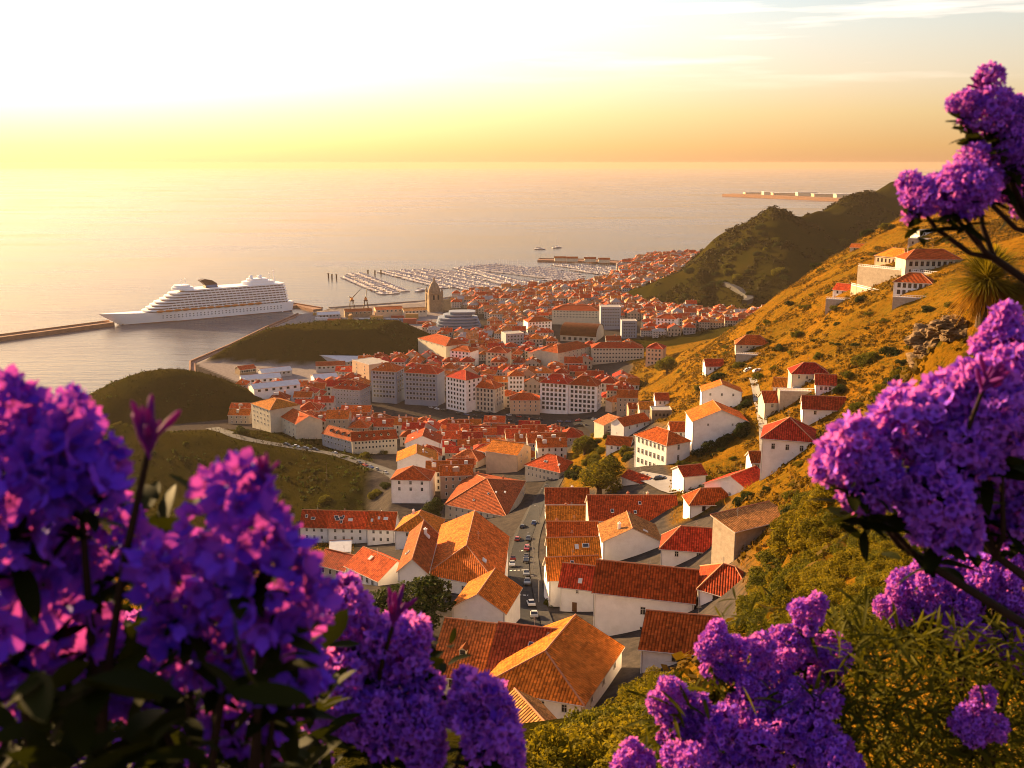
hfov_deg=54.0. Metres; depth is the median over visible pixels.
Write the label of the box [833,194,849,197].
port building
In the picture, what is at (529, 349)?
house
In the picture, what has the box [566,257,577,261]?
jetty shed
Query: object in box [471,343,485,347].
house
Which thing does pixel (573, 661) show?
house
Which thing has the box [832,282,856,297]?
villa
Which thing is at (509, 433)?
house
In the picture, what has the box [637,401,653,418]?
house
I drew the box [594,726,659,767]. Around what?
bush
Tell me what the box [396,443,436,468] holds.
house
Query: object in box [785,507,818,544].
bush
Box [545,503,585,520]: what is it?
house
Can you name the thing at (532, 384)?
house
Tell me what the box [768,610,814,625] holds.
bush
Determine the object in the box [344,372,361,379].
house
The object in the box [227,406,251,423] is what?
house
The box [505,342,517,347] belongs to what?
house
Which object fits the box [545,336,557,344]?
house
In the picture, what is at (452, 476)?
house
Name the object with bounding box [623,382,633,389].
house
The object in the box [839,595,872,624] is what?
bush
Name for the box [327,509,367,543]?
house
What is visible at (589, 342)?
house
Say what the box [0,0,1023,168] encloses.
sky
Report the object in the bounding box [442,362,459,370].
house
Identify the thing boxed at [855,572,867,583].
bush
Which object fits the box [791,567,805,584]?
bush
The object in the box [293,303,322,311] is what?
quay wall
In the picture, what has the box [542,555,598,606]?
house
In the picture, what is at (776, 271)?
bush
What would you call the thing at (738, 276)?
tree
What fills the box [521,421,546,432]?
house
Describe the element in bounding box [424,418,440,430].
house
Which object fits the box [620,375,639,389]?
house
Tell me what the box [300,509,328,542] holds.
house
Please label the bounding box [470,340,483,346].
house
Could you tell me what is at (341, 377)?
house
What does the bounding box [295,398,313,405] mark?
house
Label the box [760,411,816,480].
house
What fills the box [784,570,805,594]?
bush
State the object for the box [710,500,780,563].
house
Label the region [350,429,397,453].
house
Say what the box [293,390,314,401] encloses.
house
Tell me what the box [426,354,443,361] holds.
house
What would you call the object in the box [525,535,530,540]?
parked car
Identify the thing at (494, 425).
house
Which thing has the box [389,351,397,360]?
house
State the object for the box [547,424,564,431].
house
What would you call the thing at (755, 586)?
bush
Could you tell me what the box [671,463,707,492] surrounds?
house
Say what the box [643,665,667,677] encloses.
bush
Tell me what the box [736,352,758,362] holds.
terrace
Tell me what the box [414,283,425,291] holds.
boat
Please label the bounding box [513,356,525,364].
house
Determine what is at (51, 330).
breakwater
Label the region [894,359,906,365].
shrub
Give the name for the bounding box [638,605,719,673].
house
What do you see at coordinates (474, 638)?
house
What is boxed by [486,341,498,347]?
house
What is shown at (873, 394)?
bush
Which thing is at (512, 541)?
pavement
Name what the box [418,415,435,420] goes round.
house
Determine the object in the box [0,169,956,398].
sea
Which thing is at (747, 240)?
tree
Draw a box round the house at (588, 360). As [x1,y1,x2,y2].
[579,353,592,368]
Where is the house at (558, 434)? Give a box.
[540,430,567,441]
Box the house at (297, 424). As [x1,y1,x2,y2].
[281,408,322,438]
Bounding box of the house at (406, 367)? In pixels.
[402,365,410,370]
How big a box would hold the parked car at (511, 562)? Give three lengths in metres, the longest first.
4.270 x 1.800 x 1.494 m
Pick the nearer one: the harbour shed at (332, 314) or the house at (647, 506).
the house at (647, 506)
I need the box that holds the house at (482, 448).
[476,439,534,461]
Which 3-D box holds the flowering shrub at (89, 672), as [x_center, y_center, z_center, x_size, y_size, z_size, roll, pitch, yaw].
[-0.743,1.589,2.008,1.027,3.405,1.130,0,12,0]
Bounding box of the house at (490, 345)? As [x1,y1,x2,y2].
[487,341,504,349]
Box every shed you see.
[235,364,256,374]
[239,372,280,383]
[248,379,300,401]
[257,366,291,376]
[310,372,337,379]
[315,361,345,371]
[316,311,339,318]
[320,355,357,365]
[329,539,351,553]
[344,308,371,317]
[373,306,402,316]
[402,307,426,316]
[554,256,565,260]
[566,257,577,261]
[584,257,595,261]
[598,258,609,262]
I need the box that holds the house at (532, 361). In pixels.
[525,356,540,365]
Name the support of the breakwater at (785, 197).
in the sea
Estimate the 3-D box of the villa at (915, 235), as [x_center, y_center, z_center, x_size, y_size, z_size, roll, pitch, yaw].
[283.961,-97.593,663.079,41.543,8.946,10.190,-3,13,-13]
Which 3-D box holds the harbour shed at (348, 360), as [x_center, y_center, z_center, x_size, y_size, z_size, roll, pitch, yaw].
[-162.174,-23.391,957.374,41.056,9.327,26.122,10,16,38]
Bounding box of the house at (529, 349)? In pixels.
[525,346,537,359]
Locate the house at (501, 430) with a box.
[497,422,520,436]
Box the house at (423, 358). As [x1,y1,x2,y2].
[407,354,425,363]
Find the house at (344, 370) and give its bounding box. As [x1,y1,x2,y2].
[338,367,351,375]
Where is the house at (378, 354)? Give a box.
[373,352,388,357]
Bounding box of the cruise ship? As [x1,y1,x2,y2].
[99,270,293,324]
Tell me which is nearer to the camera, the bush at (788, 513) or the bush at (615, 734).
the bush at (615, 734)
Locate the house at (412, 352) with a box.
[405,349,420,358]
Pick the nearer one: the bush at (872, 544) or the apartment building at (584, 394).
the bush at (872, 544)
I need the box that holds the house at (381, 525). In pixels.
[366,510,399,545]
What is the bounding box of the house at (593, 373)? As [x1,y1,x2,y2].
[586,369,603,376]
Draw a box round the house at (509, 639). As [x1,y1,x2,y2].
[485,621,558,671]
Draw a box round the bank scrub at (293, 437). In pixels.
[106,318,418,529]
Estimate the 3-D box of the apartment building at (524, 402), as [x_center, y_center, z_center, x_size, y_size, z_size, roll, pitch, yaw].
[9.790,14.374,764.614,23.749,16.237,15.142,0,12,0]
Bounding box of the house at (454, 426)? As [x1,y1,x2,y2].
[446,421,469,430]
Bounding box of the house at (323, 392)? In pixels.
[320,389,326,395]
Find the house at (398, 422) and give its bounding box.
[393,415,419,438]
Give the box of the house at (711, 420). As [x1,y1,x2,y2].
[685,400,748,451]
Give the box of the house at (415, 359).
[408,356,422,363]
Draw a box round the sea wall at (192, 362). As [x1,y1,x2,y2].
[189,313,301,370]
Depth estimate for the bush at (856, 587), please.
69.11 m
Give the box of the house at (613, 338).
[605,334,621,341]
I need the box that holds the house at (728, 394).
[699,379,742,407]
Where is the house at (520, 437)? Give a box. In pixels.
[514,430,526,443]
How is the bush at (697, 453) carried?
on the ground at (836, 221)
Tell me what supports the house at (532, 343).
on the ground at (836, 221)
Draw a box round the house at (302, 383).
[299,380,308,389]
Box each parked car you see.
[509,560,514,566]
[523,569,529,575]
[524,544,529,550]
[524,577,530,584]
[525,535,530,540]
[527,599,535,606]
[530,610,537,617]
[653,475,665,479]
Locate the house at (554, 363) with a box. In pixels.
[547,360,562,368]
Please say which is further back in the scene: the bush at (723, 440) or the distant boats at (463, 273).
the distant boats at (463, 273)
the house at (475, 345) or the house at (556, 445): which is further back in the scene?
the house at (475, 345)
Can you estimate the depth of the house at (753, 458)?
319.85 m
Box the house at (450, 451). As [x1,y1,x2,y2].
[445,444,470,459]
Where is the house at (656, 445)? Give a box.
[633,426,691,466]
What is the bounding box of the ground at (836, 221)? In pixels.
[4,181,1023,767]
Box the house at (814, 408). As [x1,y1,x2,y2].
[800,391,846,424]
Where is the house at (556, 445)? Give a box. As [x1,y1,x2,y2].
[535,435,566,457]
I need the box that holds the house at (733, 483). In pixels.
[702,464,759,495]
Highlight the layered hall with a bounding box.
[436,309,480,328]
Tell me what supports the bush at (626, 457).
on the ground at (836, 221)
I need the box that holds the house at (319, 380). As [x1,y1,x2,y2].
[309,377,326,383]
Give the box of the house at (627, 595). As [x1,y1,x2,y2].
[591,559,699,635]
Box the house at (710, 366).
[702,355,723,375]
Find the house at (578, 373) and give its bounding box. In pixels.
[574,371,585,378]
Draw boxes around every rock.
[904,323,939,355]
[905,352,924,367]
[928,314,968,341]
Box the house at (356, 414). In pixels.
[351,410,368,418]
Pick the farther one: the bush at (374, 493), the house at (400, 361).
the house at (400, 361)
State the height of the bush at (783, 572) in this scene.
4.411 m
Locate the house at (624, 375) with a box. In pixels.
[618,374,637,380]
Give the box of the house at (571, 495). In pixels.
[544,485,589,518]
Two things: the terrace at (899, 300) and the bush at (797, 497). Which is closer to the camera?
the bush at (797, 497)
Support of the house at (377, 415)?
on the ground at (836, 221)
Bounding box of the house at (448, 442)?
[442,439,455,454]
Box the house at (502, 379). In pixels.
[493,375,507,389]
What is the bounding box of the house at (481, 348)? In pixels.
[477,345,487,351]
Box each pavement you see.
[508,480,546,568]
[530,466,568,625]
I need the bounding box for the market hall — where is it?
[560,322,603,341]
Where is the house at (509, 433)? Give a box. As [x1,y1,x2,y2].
[504,425,529,440]
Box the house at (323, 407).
[307,401,325,410]
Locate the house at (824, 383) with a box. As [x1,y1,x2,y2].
[814,373,836,394]
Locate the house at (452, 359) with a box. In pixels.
[442,356,458,365]
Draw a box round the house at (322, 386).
[307,381,326,390]
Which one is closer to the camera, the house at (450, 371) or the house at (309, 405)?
the house at (309, 405)
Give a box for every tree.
[369,573,456,630]
[421,497,444,516]
[572,435,595,454]
[577,455,625,493]
[654,356,677,373]
[684,267,693,273]
[715,280,726,286]
[721,263,731,268]
[723,268,732,274]
[730,242,739,248]
[732,273,743,279]
[743,238,751,242]
[755,223,765,229]
[771,237,780,241]
[779,269,788,274]
[935,243,1023,327]
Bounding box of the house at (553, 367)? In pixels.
[550,364,568,369]
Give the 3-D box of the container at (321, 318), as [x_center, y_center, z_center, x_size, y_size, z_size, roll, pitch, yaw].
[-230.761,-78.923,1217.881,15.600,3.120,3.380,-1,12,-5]
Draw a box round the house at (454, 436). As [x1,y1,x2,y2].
[437,428,461,445]
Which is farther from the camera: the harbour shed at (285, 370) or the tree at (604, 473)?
the harbour shed at (285, 370)
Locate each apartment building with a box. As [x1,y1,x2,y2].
[331,380,370,407]
[352,357,387,380]
[370,362,404,403]
[403,364,444,405]
[418,333,469,358]
[445,369,481,412]
[449,344,478,365]
[475,378,504,412]
[485,346,511,365]
[501,330,523,347]
[507,369,524,391]
[509,392,540,414]
[523,316,551,333]
[528,345,551,360]
[539,373,572,413]
[541,341,590,367]
[552,304,598,324]
[568,375,601,413]
[590,342,644,364]
[599,305,620,329]
[620,319,636,337]
[645,342,666,366]
[656,314,678,324]
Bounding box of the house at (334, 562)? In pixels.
[320,548,353,578]
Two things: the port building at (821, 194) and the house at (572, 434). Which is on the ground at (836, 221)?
the house at (572, 434)
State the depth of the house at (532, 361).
920.04 m
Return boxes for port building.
[743,192,760,193]
[761,191,773,194]
[770,192,794,194]
[795,192,817,195]
[811,193,842,196]
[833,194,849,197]
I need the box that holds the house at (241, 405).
[229,403,250,408]
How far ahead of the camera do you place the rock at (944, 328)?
126.01 m
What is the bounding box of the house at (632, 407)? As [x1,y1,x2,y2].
[626,402,637,415]
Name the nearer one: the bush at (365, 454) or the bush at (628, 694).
the bush at (628, 694)
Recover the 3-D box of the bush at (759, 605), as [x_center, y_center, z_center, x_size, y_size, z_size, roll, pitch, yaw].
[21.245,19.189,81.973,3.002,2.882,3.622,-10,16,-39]
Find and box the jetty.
[537,258,618,264]
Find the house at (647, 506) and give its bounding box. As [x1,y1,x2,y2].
[585,491,677,522]
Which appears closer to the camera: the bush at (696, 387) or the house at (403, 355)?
the bush at (696, 387)
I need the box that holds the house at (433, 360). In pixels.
[425,358,441,365]
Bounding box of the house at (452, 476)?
[439,464,472,498]
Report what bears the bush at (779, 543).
on the ground at (836, 221)
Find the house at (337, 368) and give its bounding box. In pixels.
[335,364,351,376]
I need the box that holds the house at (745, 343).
[734,335,768,354]
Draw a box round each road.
[206,427,394,478]
[639,471,679,492]
[722,282,753,304]
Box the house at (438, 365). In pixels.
[426,362,441,367]
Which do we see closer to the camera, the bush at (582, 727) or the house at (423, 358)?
the bush at (582, 727)
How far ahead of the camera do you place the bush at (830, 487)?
133.83 m
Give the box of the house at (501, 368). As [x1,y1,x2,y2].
[497,363,514,375]
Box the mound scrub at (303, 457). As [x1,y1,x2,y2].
[90,317,417,526]
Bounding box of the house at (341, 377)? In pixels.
[335,375,348,379]
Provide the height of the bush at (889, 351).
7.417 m
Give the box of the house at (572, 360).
[564,355,582,369]
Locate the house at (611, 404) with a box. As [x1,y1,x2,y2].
[605,395,616,412]
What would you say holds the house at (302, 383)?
on the ground at (836, 221)
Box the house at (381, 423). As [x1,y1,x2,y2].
[373,416,394,429]
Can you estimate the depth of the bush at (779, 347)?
512.77 m
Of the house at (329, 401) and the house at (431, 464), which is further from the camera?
the house at (329, 401)
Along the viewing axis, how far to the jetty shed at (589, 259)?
1931.77 m
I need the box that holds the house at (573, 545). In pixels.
[544,530,601,558]
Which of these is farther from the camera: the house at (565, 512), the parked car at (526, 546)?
the house at (565, 512)
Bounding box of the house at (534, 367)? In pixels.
[530,365,545,369]
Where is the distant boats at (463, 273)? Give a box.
[340,259,615,281]
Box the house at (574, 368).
[569,364,586,376]
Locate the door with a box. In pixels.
[572,602,576,611]
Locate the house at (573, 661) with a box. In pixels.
[490,614,624,718]
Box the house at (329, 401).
[314,394,335,410]
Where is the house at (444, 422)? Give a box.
[438,417,453,424]
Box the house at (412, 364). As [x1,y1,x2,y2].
[406,362,417,366]
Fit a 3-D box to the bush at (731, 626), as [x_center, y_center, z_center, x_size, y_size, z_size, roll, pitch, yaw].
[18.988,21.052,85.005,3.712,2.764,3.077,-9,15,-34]
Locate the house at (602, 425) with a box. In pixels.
[593,413,619,437]
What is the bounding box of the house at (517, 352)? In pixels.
[511,349,523,356]
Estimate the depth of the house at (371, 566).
260.92 m
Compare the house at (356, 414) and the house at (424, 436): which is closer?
the house at (424, 436)
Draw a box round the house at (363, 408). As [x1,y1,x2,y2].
[349,405,372,414]
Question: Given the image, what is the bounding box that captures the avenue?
[418,404,610,432]
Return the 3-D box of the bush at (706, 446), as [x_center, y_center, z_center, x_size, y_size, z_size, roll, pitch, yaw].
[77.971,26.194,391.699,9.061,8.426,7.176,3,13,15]
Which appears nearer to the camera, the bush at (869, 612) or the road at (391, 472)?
the bush at (869, 612)
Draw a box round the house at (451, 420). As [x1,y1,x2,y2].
[448,417,469,422]
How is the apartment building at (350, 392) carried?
on the ground at (836, 221)
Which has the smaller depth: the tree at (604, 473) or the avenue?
the tree at (604, 473)
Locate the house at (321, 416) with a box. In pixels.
[313,412,325,430]
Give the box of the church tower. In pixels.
[425,277,442,311]
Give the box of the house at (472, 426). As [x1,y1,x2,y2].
[469,423,489,431]
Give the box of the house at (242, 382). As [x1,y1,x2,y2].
[235,378,250,387]
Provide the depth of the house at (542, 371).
870.31 m
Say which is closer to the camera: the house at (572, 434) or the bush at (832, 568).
the bush at (832, 568)
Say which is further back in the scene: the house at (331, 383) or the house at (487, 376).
the house at (487, 376)
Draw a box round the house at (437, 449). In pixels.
[424,444,441,459]
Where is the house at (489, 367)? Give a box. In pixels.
[481,365,497,371]
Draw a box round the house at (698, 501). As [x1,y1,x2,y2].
[681,484,728,518]
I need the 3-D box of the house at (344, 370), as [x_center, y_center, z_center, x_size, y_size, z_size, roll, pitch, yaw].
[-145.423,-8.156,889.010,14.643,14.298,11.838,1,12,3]
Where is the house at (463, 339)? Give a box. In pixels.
[455,337,468,342]
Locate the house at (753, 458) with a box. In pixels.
[744,451,760,468]
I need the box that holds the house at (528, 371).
[522,366,535,378]
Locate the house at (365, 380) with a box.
[354,376,370,390]
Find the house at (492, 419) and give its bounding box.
[483,415,505,425]
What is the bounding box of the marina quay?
[328,273,609,308]
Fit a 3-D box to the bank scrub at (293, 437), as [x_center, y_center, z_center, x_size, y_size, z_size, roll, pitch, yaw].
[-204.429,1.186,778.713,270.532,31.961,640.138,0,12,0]
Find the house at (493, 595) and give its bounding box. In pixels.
[451,568,522,622]
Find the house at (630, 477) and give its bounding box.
[620,469,652,485]
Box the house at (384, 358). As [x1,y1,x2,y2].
[377,356,390,362]
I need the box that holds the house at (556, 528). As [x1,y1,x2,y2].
[545,515,598,536]
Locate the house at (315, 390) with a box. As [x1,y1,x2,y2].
[300,385,319,396]
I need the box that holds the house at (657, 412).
[650,406,671,423]
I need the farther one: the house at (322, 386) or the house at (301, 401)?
the house at (322, 386)
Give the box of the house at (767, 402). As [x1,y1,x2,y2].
[757,390,777,418]
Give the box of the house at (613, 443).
[605,435,633,455]
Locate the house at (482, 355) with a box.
[479,350,487,360]
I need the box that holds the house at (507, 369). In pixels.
[502,366,514,375]
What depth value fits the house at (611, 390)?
767.83 m
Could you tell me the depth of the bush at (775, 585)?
86.69 m
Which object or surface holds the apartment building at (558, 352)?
on the ground at (836, 221)
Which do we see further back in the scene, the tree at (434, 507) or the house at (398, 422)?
the house at (398, 422)
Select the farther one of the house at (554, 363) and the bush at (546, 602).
the house at (554, 363)
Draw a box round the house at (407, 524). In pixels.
[393,509,445,549]
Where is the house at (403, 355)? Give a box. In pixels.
[392,352,408,363]
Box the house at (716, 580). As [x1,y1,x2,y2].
[696,557,743,605]
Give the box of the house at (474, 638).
[434,616,497,705]
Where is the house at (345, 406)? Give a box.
[341,403,348,409]
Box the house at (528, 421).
[518,418,540,426]
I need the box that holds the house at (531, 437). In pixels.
[526,431,550,450]
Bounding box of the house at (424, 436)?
[404,428,442,447]
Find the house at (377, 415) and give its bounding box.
[369,410,390,417]
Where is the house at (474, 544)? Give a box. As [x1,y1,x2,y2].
[430,510,509,593]
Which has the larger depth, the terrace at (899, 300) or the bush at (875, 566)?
the terrace at (899, 300)
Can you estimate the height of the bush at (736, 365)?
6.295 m
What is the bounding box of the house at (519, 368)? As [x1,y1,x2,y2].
[515,364,527,370]
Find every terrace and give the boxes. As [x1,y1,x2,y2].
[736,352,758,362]
[777,388,814,411]
[825,297,846,314]
[850,283,874,295]
[856,264,936,290]
[892,294,923,309]
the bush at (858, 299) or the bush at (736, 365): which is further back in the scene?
the bush at (736, 365)
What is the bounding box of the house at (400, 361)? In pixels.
[391,356,405,365]
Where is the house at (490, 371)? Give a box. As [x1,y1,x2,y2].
[480,368,496,375]
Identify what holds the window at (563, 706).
in the house at (573, 661)
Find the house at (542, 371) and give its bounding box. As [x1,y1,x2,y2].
[535,367,553,376]
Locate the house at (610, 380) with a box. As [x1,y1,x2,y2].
[601,376,618,392]
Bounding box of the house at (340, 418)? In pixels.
[325,407,351,428]
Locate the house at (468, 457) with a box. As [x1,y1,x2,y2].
[446,455,475,471]
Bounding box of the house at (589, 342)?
[585,340,594,344]
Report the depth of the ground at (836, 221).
606.24 m
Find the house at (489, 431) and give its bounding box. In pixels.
[473,427,496,437]
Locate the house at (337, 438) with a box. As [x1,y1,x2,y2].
[321,425,355,452]
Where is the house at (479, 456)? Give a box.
[451,449,485,467]
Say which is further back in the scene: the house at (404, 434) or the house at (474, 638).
the house at (404, 434)
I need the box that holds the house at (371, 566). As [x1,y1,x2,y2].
[343,546,399,585]
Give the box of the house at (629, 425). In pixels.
[610,412,650,435]
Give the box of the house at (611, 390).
[606,383,626,397]
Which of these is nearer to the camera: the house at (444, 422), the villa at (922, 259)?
the villa at (922, 259)
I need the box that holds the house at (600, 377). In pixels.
[595,373,610,380]
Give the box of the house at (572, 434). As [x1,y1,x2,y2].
[562,427,584,445]
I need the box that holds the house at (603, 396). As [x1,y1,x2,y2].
[601,391,606,403]
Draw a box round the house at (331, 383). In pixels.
[326,377,346,395]
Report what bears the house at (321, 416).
on the ground at (836, 221)
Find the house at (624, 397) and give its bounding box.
[616,387,637,416]
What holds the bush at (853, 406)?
on the ground at (836, 221)
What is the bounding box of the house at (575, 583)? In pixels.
[558,562,595,611]
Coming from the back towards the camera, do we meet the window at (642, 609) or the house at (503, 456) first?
the house at (503, 456)
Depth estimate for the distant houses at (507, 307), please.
1284.18 m
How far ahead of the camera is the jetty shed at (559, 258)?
1947.54 m
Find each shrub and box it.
[0,363,361,767]
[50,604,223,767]
[224,569,526,767]
[609,585,892,767]
[792,460,804,467]
[805,298,1023,628]
[814,541,1023,767]
[850,343,860,347]
[873,383,884,391]
[882,377,892,383]
[889,367,906,375]
[894,60,1023,283]
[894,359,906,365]
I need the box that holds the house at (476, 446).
[473,442,490,450]
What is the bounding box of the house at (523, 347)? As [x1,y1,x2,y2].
[518,344,530,357]
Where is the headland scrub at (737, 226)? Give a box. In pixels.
[633,190,1005,339]
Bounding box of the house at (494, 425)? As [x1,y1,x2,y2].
[492,422,514,426]
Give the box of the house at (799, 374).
[787,362,829,387]
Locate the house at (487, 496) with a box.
[444,471,525,518]
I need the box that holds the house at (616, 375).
[612,370,627,378]
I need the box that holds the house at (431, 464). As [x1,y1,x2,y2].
[425,457,457,490]
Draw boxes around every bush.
[232,425,249,435]
[318,494,330,504]
[359,451,370,456]
[367,488,381,499]
[379,481,390,488]
[524,746,578,767]
[525,721,620,767]
[543,598,553,606]
[544,720,606,767]
[560,703,643,727]
[564,469,575,477]
[570,473,580,479]
[576,718,646,765]
[584,451,599,460]
[587,458,599,463]
[588,737,662,767]
[591,454,599,459]
[592,712,645,744]
[593,438,601,443]
[594,446,605,453]
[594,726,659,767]
[599,697,636,713]
[601,690,637,709]
[605,708,647,727]
[606,697,654,721]
[611,681,655,709]
[614,684,653,706]
[617,677,653,697]
[618,447,625,454]
[621,454,632,461]
[622,445,633,451]
[626,678,657,687]
[629,674,656,684]
[634,708,653,719]
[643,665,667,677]
[649,670,688,680]
[676,460,689,464]
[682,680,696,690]
[690,449,706,457]
[693,385,700,391]
[700,440,719,452]
[709,372,725,381]
[715,433,736,447]
[725,619,745,632]
[732,361,745,367]
[732,421,750,438]
[732,497,744,506]
[733,591,764,613]
[734,605,766,632]
[737,399,752,409]
[740,492,754,499]
[745,565,763,592]
[745,615,783,641]
[746,571,768,590]
[746,601,773,612]
[747,584,768,594]
[751,372,763,379]
[752,588,769,598]
[755,548,787,572]
[762,486,769,493]
[763,580,795,604]
[765,570,776,585]
[766,532,792,548]
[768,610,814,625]
[769,518,786,529]
[769,520,797,558]
[770,588,811,607]
[771,267,785,275]
[772,343,783,350]
[772,565,804,587]
[777,503,791,512]
[778,551,809,573]
[780,505,790,514]
[781,489,798,501]
[782,509,802,520]
[784,301,795,306]
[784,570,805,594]
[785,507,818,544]
[788,538,814,553]
[790,331,804,337]
[790,549,818,565]
[791,490,810,508]
[791,561,815,568]
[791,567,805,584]
[798,501,816,513]
[798,513,827,538]
[798,576,841,597]
[799,564,824,585]
[801,495,822,511]
[805,536,836,548]
[806,573,819,583]
[807,524,841,544]
[808,484,833,507]
[809,263,821,269]
[810,541,831,560]
[810,559,826,570]
[813,352,823,359]
[815,590,842,609]
[816,506,839,531]
[817,484,837,500]
[817,587,841,598]
[820,557,853,580]
[820,577,850,593]
[820,616,839,635]
[821,505,853,533]
[822,249,837,254]
[822,601,851,627]
[829,305,837,310]
[829,542,858,553]
[831,384,845,393]
[831,532,848,544]
[833,546,875,573]
[838,238,849,246]
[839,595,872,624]
[840,591,857,616]
[841,370,856,378]
[842,581,863,604]
[846,535,858,547]
[848,402,863,411]
[848,563,868,575]
[850,351,883,366]
[850,564,874,576]
[852,559,871,567]
[854,295,865,301]
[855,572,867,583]
[857,528,878,553]
[859,228,875,236]
[859,585,884,601]
[862,567,893,588]
[864,549,880,567]
[865,559,902,574]
[866,606,883,623]
[866,614,892,650]
[868,530,894,546]
[870,391,882,400]
[874,539,894,550]
[874,545,898,562]
[878,223,895,230]
[879,346,901,357]
[883,562,899,570]
[892,374,905,381]
[892,549,912,568]
[921,305,935,312]
[943,301,959,307]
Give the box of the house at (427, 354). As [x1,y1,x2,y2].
[421,350,435,358]
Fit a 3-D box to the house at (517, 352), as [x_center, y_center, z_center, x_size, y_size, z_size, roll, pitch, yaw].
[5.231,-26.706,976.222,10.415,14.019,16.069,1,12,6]
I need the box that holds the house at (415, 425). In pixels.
[401,419,426,431]
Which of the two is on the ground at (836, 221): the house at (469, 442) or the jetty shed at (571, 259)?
the house at (469, 442)
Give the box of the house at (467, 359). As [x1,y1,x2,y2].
[459,356,475,366]
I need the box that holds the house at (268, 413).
[250,397,299,432]
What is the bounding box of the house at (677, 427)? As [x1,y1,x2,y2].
[667,421,685,436]
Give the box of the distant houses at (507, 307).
[421,249,763,347]
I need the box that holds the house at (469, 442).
[457,436,481,448]
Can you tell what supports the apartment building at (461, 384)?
on the ground at (836, 221)
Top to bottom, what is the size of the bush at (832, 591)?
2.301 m
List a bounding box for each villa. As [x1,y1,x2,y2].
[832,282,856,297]
[849,242,866,251]
[874,247,908,265]
[893,269,933,295]
[895,246,961,275]
[907,237,930,247]
[910,229,928,237]
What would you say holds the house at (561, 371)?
on the ground at (836, 221)
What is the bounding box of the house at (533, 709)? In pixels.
[509,687,556,722]
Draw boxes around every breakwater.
[0,320,114,340]
[722,193,839,200]
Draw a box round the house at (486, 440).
[482,436,504,442]
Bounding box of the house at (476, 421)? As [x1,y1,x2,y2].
[462,416,481,424]
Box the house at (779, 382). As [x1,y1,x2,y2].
[772,377,787,389]
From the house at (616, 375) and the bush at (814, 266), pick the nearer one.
the bush at (814, 266)
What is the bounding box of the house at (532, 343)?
[523,341,534,346]
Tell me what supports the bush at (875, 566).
on the ground at (836, 221)
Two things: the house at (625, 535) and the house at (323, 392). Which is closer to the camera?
the house at (625, 535)
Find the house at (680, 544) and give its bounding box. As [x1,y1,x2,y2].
[658,521,712,565]
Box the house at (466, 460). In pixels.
[447,456,474,471]
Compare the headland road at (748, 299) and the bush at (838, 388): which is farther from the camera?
the headland road at (748, 299)
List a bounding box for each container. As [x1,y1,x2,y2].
[315,317,327,319]
[370,316,382,318]
[391,315,403,317]
[403,318,416,323]
[405,314,417,318]
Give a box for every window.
[561,704,566,712]
[640,606,645,614]
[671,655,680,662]
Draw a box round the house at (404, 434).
[399,427,416,446]
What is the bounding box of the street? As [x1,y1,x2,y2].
[508,479,557,625]
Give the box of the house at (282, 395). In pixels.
[270,390,290,400]
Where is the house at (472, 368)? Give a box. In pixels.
[463,364,480,374]
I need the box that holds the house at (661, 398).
[653,392,669,405]
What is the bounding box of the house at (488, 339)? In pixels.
[483,337,495,346]
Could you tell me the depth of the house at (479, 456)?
554.57 m
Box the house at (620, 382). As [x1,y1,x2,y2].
[615,379,631,385]
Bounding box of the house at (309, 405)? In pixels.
[300,401,322,411]
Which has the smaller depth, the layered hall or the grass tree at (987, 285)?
the grass tree at (987, 285)
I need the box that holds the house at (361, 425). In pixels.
[347,418,372,430]
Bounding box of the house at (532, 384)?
[524,375,542,394]
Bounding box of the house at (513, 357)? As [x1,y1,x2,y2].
[511,353,516,363]
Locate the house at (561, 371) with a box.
[553,367,569,375]
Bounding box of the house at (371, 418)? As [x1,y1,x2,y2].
[355,414,374,429]
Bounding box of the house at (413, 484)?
[390,465,435,502]
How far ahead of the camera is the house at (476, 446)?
607.12 m
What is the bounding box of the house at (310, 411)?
[305,409,318,414]
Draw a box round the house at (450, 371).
[445,369,455,373]
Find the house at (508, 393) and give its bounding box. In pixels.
[505,389,517,407]
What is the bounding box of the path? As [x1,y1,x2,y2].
[749,378,766,450]
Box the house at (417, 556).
[396,519,438,593]
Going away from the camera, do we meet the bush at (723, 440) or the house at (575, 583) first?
the house at (575, 583)
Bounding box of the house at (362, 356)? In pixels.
[358,353,374,358]
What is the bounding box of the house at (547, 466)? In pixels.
[524,450,573,481]
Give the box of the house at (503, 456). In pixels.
[485,439,531,473]
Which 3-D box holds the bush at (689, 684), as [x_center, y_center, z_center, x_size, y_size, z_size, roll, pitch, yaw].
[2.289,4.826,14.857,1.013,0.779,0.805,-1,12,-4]
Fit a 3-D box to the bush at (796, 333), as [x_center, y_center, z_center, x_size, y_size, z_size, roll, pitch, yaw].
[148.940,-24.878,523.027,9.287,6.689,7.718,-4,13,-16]
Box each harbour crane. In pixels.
[349,290,359,308]
[363,289,368,307]
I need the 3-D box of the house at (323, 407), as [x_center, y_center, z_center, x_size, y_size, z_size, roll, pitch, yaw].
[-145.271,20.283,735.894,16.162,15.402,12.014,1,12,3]
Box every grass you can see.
[90,318,430,529]
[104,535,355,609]
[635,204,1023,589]
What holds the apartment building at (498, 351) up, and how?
on the ground at (836, 221)
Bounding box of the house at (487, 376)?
[481,373,493,379]
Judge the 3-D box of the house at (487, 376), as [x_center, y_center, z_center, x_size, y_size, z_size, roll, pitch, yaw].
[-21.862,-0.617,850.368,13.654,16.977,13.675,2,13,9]
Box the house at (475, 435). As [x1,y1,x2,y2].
[462,429,483,438]
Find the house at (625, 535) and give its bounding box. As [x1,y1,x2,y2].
[597,510,660,560]
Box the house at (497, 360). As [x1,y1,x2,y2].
[491,355,507,366]

